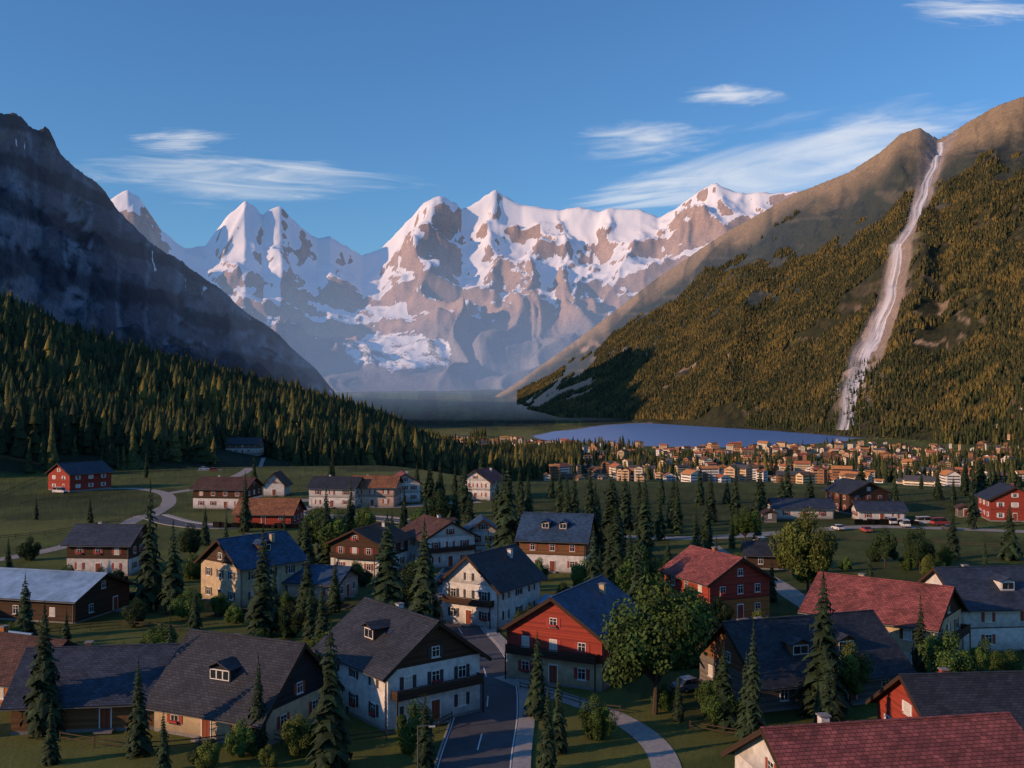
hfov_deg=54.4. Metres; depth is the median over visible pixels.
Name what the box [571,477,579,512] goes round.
tree
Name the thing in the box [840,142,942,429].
waterfall
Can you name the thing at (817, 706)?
tree
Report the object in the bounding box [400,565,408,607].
tree
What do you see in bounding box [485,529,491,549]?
tree
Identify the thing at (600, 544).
tree
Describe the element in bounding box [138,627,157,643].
tree
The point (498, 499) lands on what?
tree
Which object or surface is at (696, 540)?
tree
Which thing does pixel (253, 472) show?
tree
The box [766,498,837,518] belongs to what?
house
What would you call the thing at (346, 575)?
house annex
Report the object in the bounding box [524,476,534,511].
tree
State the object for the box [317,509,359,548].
tree
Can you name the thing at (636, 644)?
tree
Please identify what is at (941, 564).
tree
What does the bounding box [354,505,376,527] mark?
tree
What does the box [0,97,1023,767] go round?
terrain ground
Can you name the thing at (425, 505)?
tree
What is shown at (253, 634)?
tree
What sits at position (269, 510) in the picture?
red house
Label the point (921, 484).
tree
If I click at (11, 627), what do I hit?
tree
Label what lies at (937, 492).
tree
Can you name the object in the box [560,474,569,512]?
tree
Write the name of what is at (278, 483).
small house
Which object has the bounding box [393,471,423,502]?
house
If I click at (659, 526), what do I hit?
tree
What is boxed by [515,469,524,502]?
tree
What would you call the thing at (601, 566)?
tree
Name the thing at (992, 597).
white house
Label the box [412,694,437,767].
tree
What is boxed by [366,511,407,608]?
tree
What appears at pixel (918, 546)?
tree
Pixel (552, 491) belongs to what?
tree
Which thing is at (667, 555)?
tree
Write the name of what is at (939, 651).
bush
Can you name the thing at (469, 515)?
tree
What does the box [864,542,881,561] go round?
tree
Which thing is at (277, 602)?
tree
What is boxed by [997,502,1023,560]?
tree
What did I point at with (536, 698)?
tree
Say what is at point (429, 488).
tree
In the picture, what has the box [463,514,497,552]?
small blue house
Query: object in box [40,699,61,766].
tree
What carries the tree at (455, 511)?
on the terrain ground
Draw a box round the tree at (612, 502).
[600,471,627,552]
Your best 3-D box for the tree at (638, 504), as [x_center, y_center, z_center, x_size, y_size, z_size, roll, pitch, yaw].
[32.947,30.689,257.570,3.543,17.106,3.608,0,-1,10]
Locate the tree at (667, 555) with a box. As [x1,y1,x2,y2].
[659,541,671,579]
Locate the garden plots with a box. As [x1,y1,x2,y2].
[209,560,791,617]
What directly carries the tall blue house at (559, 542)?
on the terrain ground
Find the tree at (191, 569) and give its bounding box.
[181,553,200,579]
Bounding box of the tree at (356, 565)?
[351,559,363,578]
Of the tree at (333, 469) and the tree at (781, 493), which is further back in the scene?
the tree at (333, 469)
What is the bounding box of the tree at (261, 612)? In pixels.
[243,525,279,637]
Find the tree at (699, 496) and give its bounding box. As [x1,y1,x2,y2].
[693,464,705,504]
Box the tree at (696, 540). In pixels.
[688,507,702,546]
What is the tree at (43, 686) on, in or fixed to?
on the terrain ground
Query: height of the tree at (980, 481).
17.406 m
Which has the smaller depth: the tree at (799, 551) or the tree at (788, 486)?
the tree at (799, 551)
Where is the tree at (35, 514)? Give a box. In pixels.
[33,494,38,519]
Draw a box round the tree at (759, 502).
[749,462,768,513]
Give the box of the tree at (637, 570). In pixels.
[626,527,648,602]
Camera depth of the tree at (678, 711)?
103.89 m
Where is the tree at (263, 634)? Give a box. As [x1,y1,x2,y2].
[256,627,269,637]
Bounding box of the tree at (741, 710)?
[732,650,748,740]
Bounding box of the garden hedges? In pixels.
[123,494,918,671]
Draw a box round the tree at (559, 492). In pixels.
[553,469,563,511]
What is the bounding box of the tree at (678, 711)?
[672,667,684,722]
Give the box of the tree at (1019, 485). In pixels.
[1016,475,1022,489]
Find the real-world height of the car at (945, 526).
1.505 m
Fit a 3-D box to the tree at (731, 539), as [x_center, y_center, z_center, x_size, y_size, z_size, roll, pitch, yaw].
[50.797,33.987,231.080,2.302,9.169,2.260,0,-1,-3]
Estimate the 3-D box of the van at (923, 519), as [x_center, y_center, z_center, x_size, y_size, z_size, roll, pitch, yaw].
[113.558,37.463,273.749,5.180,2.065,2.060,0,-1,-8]
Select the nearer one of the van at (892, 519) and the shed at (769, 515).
the van at (892, 519)
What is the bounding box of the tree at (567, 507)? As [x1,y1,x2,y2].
[562,478,573,512]
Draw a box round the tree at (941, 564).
[935,559,945,566]
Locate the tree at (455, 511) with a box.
[450,485,462,525]
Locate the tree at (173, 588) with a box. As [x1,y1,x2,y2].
[158,518,185,613]
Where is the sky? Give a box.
[0,0,1023,254]
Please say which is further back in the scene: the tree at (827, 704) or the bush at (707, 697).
the bush at (707, 697)
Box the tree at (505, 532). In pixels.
[491,463,520,547]
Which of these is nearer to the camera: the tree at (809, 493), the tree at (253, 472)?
the tree at (809, 493)
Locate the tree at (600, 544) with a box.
[595,498,605,558]
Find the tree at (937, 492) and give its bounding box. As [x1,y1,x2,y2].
[933,467,943,499]
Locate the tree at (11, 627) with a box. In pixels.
[6,621,20,631]
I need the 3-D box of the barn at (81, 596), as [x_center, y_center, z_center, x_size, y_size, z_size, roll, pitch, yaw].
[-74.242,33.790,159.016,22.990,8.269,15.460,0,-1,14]
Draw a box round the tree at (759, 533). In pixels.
[752,509,761,539]
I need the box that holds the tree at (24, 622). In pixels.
[15,573,40,634]
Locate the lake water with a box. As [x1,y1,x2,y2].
[534,423,855,446]
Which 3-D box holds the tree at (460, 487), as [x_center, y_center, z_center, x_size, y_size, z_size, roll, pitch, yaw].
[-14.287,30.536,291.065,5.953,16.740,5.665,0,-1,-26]
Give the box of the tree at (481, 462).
[478,445,484,468]
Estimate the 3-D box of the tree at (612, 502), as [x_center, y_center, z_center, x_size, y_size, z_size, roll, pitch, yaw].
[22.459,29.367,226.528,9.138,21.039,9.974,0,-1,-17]
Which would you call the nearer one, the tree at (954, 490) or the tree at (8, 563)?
the tree at (8, 563)
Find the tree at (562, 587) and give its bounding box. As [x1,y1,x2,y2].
[556,582,569,593]
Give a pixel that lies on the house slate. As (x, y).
(784, 644)
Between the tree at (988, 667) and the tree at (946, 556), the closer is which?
the tree at (988, 667)
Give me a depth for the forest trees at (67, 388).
801.21 m
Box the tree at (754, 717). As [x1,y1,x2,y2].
[739,618,766,737]
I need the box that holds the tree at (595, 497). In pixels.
[593,481,597,505]
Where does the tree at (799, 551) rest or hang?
on the terrain ground
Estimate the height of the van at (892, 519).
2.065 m
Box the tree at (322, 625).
[312,586,329,639]
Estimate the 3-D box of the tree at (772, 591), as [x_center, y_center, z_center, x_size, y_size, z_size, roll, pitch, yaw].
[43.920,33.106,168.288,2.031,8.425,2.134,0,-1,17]
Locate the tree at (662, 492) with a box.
[657,465,664,503]
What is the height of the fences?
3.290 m
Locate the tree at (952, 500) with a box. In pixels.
[948,481,956,509]
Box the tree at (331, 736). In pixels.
[305,613,352,767]
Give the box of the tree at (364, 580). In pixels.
[358,569,372,586]
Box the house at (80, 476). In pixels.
[45,460,114,491]
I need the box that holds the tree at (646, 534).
[635,473,658,557]
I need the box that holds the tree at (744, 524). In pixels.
[729,505,763,539]
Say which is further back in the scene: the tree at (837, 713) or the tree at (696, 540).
the tree at (696, 540)
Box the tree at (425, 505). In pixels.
[421,495,429,515]
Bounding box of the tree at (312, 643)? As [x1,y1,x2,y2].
[307,633,323,659]
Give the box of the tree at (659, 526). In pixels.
[653,492,666,540]
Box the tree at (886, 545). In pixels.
[868,526,898,568]
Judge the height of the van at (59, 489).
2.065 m
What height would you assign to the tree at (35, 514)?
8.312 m
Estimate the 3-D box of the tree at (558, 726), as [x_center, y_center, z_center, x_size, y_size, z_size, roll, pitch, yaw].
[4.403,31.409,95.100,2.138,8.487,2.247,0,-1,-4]
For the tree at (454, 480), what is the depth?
346.70 m
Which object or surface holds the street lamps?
on the terrain ground
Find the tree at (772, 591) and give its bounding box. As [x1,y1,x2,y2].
[769,559,777,602]
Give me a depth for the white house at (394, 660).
104.58 m
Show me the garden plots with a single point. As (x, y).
(345, 606)
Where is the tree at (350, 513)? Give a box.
[346,482,355,526]
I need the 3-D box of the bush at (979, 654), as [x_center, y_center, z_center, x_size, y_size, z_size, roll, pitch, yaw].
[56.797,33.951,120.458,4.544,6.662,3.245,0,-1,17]
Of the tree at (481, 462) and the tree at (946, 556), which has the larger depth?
the tree at (481, 462)
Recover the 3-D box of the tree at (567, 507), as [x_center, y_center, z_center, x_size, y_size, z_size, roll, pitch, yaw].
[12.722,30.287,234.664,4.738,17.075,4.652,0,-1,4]
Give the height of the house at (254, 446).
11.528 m
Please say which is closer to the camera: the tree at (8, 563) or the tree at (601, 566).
the tree at (601, 566)
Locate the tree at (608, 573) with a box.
[603,534,615,581]
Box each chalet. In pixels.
[189,475,264,509]
[821,477,891,513]
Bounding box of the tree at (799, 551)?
[768,505,837,593]
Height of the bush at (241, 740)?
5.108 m
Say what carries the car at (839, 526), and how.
on the roads and paths
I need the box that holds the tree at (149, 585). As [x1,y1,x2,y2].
[133,477,166,612]
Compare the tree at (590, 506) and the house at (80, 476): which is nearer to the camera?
the tree at (590, 506)
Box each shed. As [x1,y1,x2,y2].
[0,625,80,705]
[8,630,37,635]
[536,594,551,605]
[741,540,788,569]
[759,507,778,522]
[953,503,967,516]
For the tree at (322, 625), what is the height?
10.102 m
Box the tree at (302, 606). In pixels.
[298,596,332,620]
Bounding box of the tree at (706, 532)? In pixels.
[699,490,715,549]
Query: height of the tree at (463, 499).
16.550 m
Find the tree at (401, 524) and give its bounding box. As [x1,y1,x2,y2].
[398,504,405,528]
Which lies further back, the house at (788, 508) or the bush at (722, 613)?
the house at (788, 508)
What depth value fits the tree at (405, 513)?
260.53 m
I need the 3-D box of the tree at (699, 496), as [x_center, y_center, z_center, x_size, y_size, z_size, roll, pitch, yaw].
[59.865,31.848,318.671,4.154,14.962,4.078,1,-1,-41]
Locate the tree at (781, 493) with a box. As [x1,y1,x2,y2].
[776,475,786,497]
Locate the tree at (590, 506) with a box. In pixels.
[582,469,596,514]
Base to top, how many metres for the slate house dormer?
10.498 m
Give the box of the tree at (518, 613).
[512,604,534,619]
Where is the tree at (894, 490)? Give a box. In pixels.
[890,476,899,500]
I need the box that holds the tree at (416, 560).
[413,557,434,573]
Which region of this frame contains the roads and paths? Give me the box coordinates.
[0,458,1023,767]
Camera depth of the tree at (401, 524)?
238.63 m
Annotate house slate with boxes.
[696,609,916,712]
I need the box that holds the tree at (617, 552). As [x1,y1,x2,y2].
[600,506,626,577]
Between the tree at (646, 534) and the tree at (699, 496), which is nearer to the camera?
the tree at (646, 534)
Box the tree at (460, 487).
[457,463,468,511]
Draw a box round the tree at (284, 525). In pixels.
[283,513,286,530]
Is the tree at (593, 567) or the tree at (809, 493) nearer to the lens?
the tree at (593, 567)
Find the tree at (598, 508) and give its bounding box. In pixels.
[595,490,602,526]
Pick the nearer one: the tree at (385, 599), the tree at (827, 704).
the tree at (827, 704)
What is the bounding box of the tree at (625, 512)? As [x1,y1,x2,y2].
[618,475,634,531]
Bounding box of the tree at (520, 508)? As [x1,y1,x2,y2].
[515,483,526,524]
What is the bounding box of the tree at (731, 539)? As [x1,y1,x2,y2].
[726,513,735,548]
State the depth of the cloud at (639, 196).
29255.68 m
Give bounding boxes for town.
[440,407,1023,485]
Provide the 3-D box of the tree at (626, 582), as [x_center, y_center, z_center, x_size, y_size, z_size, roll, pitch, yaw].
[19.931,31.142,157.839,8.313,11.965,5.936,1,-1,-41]
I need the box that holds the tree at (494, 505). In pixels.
[491,480,499,516]
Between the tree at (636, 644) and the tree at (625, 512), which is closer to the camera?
the tree at (636, 644)
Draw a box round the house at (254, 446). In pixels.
[224,437,264,455]
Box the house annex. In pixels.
[281,562,364,601]
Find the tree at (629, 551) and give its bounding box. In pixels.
[624,530,634,575]
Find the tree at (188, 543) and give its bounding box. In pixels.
[176,523,201,557]
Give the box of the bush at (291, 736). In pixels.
[280,712,315,756]
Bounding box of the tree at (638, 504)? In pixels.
[632,476,641,533]
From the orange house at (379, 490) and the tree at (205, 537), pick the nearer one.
the tree at (205, 537)
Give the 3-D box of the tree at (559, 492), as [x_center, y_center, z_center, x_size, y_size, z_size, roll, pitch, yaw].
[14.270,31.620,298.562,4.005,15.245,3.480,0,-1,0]
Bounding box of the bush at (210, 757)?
[186,737,220,767]
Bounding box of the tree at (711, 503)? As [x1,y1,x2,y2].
[707,473,717,522]
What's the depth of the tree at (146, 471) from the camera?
408.20 m
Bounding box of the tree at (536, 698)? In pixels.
[522,631,549,721]
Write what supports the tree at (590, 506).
on the terrain ground
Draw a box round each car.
[670,675,709,693]
[831,524,844,530]
[859,526,872,532]
[941,524,950,530]
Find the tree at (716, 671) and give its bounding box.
[713,655,718,684]
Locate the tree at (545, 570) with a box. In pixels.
[535,557,549,580]
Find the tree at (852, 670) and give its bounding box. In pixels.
[835,640,874,704]
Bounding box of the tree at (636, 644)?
[598,572,718,714]
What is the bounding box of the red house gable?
[496,575,648,691]
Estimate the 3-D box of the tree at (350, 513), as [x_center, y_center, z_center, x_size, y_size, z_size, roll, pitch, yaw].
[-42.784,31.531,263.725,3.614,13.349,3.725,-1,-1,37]
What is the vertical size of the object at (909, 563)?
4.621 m
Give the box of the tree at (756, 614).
[752,608,768,618]
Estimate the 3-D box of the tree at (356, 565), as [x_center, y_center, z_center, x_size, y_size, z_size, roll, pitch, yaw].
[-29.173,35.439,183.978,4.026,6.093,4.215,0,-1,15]
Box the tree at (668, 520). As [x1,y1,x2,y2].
[665,475,682,527]
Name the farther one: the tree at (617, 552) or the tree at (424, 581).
the tree at (617, 552)
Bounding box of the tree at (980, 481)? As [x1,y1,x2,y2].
[973,449,989,493]
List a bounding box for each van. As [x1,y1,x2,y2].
[52,487,67,492]
[753,536,766,539]
[884,516,897,524]
[899,519,910,527]
[915,516,929,524]
[929,517,949,525]
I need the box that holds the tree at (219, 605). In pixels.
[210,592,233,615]
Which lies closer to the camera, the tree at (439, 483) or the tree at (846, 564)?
the tree at (846, 564)
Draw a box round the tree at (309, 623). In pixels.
[300,586,315,639]
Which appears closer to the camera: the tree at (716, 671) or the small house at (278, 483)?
the tree at (716, 671)
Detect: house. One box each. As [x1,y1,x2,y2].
[0,640,180,734]
[45,460,114,491]
[60,521,155,575]
[194,530,309,607]
[224,437,264,455]
[231,496,306,523]
[263,470,293,495]
[305,475,363,507]
[312,597,491,733]
[352,474,402,506]
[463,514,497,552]
[514,512,599,572]
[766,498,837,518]
[848,500,908,520]
[865,667,1023,730]
[917,564,1023,651]
[974,482,1023,521]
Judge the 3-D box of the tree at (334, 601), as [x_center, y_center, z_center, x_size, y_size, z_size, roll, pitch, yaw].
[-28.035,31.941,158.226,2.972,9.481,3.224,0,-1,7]
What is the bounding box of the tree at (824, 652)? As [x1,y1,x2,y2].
[791,566,853,720]
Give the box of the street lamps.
[153,500,458,767]
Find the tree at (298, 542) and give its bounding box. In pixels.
[296,518,302,546]
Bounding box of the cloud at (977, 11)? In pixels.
[951,6,996,12]
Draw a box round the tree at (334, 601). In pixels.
[326,558,343,612]
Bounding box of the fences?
[0,468,994,747]
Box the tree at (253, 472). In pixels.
[251,460,257,477]
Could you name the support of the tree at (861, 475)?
on the terrain ground
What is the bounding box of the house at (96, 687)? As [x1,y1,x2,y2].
[0,640,180,734]
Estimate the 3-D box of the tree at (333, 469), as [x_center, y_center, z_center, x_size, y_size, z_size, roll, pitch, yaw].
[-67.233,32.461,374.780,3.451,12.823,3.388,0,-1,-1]
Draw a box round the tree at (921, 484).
[918,469,923,489]
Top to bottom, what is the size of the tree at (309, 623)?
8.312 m
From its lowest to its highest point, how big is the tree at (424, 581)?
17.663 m
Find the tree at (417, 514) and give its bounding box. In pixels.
[409,508,424,521]
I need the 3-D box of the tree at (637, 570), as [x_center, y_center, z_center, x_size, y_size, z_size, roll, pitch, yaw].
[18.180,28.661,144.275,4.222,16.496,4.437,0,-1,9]
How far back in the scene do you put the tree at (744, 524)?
235.35 m
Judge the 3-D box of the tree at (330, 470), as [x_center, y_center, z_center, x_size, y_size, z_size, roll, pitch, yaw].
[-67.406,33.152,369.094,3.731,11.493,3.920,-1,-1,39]
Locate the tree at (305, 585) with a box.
[294,551,317,614]
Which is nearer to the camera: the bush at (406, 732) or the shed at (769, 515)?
the bush at (406, 732)
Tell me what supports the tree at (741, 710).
on the terrain ground
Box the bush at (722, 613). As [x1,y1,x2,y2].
[707,596,733,627]
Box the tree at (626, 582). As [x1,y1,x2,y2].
[613,542,664,596]
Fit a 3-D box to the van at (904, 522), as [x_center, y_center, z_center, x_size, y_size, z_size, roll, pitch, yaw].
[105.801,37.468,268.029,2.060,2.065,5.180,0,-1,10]
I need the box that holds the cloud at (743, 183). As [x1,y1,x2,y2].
[729,144,807,185]
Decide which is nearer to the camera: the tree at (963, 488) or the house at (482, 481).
the house at (482, 481)
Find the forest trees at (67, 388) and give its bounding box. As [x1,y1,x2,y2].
[0,287,1023,486]
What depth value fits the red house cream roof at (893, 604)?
127.59 m
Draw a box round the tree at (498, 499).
[494,468,505,522]
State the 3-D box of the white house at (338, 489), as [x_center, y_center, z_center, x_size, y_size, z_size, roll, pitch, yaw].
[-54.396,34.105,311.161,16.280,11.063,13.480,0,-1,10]
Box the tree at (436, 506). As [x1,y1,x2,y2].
[426,488,450,517]
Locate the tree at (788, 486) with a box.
[783,458,795,497]
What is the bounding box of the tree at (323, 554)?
[315,488,332,564]
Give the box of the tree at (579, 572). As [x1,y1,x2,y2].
[570,558,603,586]
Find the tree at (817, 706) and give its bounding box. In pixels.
[812,681,822,722]
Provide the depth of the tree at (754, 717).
91.66 m
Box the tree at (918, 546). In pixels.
[902,525,934,572]
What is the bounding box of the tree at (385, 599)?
[381,576,390,604]
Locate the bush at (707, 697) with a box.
[694,678,739,728]
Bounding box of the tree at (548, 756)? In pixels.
[537,686,559,767]
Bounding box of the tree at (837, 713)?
[821,657,844,721]
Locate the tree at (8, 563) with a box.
[2,538,14,567]
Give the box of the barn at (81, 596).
[0,567,136,623]
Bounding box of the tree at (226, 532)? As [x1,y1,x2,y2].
[221,514,228,537]
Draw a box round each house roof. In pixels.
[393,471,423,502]
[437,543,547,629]
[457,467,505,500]
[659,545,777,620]
[720,711,1023,767]
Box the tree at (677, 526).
[668,481,684,533]
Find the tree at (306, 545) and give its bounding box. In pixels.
[299,512,317,563]
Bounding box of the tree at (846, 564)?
[836,556,851,570]
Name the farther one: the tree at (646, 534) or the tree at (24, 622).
the tree at (646, 534)
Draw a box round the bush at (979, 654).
[965,638,1002,670]
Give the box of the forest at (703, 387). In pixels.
[516,137,1023,430]
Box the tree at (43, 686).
[19,601,64,739]
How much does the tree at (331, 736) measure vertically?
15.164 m
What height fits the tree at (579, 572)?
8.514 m
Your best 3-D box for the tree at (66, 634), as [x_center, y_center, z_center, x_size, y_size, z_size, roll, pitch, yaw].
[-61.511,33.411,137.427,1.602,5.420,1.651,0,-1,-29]
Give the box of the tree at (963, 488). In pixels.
[958,458,970,495]
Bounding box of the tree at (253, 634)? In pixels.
[246,630,260,636]
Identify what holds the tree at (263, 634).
on the terrain ground
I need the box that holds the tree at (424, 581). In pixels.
[405,517,443,623]
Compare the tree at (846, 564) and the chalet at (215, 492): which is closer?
the tree at (846, 564)
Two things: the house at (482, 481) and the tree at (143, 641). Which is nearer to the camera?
the tree at (143, 641)
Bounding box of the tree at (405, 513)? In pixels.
[400,484,408,524]
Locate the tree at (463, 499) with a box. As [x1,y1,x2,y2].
[459,464,469,518]
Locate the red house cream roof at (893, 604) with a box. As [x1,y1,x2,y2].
[798,571,970,671]
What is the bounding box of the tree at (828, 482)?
[826,471,830,485]
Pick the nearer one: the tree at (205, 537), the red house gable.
the red house gable
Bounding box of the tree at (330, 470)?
[327,459,332,475]
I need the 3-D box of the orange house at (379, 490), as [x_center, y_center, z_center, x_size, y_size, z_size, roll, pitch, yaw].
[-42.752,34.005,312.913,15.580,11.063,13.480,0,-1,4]
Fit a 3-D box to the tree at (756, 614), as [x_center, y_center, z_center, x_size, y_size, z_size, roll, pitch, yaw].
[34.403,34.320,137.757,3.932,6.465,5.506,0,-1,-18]
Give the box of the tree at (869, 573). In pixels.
[866,551,874,576]
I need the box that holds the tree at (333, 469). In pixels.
[331,455,335,475]
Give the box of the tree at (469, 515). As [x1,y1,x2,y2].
[462,484,475,524]
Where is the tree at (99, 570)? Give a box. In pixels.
[96,566,112,574]
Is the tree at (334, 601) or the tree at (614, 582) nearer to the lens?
the tree at (334, 601)
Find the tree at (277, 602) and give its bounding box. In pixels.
[270,564,281,609]
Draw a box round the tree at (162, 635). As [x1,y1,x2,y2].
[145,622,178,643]
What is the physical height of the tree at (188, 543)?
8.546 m
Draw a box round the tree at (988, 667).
[974,658,999,671]
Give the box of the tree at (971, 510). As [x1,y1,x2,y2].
[963,467,978,529]
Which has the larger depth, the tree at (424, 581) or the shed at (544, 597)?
the shed at (544, 597)
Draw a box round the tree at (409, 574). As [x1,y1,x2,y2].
[397,560,417,602]
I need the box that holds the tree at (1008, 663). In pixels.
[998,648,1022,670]
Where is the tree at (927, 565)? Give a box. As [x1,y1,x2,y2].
[920,553,935,574]
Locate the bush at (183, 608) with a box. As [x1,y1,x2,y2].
[169,587,204,620]
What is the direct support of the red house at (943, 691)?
on the terrain ground
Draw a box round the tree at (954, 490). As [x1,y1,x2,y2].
[949,476,957,501]
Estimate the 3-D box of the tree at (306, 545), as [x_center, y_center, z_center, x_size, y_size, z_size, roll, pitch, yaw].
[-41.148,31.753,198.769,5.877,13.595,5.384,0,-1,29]
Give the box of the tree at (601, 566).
[597,549,603,575]
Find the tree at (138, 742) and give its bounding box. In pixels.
[120,657,153,759]
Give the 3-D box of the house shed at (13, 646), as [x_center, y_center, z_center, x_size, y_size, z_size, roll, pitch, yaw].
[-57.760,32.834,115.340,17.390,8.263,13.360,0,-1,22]
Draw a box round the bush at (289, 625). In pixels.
[274,601,303,638]
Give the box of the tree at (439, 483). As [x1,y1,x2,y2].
[435,460,445,496]
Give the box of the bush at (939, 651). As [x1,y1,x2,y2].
[918,629,976,672]
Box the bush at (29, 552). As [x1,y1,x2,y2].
[15,536,41,560]
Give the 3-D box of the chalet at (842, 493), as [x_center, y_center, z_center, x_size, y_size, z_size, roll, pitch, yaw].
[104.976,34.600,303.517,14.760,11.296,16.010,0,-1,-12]
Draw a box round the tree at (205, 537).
[200,508,210,545]
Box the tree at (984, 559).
[982,537,987,565]
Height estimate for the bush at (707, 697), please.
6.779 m
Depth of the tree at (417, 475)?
333.95 m
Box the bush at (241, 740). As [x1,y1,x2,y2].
[224,717,258,757]
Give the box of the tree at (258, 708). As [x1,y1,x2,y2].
[247,653,269,753]
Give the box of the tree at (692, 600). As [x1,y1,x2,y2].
[682,584,709,636]
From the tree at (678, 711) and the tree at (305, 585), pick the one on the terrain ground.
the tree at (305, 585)
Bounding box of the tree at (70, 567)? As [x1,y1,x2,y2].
[60,563,74,570]
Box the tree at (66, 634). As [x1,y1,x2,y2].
[60,607,72,640]
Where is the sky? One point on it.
(384, 109)
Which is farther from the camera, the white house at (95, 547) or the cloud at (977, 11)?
the cloud at (977, 11)
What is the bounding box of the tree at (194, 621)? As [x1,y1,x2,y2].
[187,589,202,630]
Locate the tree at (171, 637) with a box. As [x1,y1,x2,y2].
[166,609,174,642]
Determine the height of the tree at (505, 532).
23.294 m
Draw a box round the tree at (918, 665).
[910,591,929,672]
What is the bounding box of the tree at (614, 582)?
[612,576,621,585]
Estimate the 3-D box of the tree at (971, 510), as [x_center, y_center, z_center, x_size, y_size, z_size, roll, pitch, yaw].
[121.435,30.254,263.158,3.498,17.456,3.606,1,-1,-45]
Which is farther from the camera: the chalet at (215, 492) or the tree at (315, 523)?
the chalet at (215, 492)
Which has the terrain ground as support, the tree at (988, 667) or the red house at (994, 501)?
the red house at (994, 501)
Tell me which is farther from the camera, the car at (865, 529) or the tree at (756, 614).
the car at (865, 529)
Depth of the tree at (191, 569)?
188.24 m
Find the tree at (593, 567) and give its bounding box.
[583,524,601,581]
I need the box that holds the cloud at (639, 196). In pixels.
[627,194,649,198]
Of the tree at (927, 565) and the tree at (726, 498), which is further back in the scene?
the tree at (726, 498)
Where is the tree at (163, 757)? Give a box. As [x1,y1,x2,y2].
[154,707,171,767]
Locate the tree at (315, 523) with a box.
[300,506,323,552]
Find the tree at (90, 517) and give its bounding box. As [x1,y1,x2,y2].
[86,499,93,522]
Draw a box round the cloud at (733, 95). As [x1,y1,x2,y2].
[704,93,746,98]
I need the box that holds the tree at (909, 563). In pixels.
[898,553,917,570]
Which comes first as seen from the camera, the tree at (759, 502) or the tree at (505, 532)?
the tree at (505, 532)
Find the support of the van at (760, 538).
on the terrain ground
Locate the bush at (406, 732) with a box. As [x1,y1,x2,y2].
[395,699,435,753]
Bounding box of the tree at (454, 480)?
[451,465,457,492]
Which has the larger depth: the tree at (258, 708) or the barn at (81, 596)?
the barn at (81, 596)
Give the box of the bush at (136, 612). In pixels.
[120,596,148,627]
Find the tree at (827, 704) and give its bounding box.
[820,667,836,721]
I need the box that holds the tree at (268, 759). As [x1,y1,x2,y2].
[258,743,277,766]
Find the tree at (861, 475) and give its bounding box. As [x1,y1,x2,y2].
[856,459,866,480]
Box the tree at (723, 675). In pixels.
[703,645,739,730]
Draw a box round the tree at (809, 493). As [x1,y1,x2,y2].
[805,473,814,497]
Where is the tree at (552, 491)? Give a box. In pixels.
[547,469,555,498]
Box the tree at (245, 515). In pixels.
[237,472,252,531]
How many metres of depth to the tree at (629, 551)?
183.61 m
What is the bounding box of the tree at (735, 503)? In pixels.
[729,464,740,519]
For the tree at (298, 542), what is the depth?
211.67 m
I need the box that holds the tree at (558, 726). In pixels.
[552,670,568,754]
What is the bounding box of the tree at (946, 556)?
[933,544,954,565]
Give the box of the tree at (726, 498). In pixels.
[721,480,731,503]
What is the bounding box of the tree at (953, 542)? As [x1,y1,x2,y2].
[947,506,961,559]
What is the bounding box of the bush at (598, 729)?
[578,693,617,740]
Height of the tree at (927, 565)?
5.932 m
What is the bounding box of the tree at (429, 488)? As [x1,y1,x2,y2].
[422,462,434,496]
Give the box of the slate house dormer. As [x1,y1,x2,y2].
[145,629,344,749]
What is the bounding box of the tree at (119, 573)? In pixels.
[109,568,124,577]
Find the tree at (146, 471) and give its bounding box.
[143,457,148,477]
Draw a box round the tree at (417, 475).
[414,465,422,496]
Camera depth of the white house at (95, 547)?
193.75 m

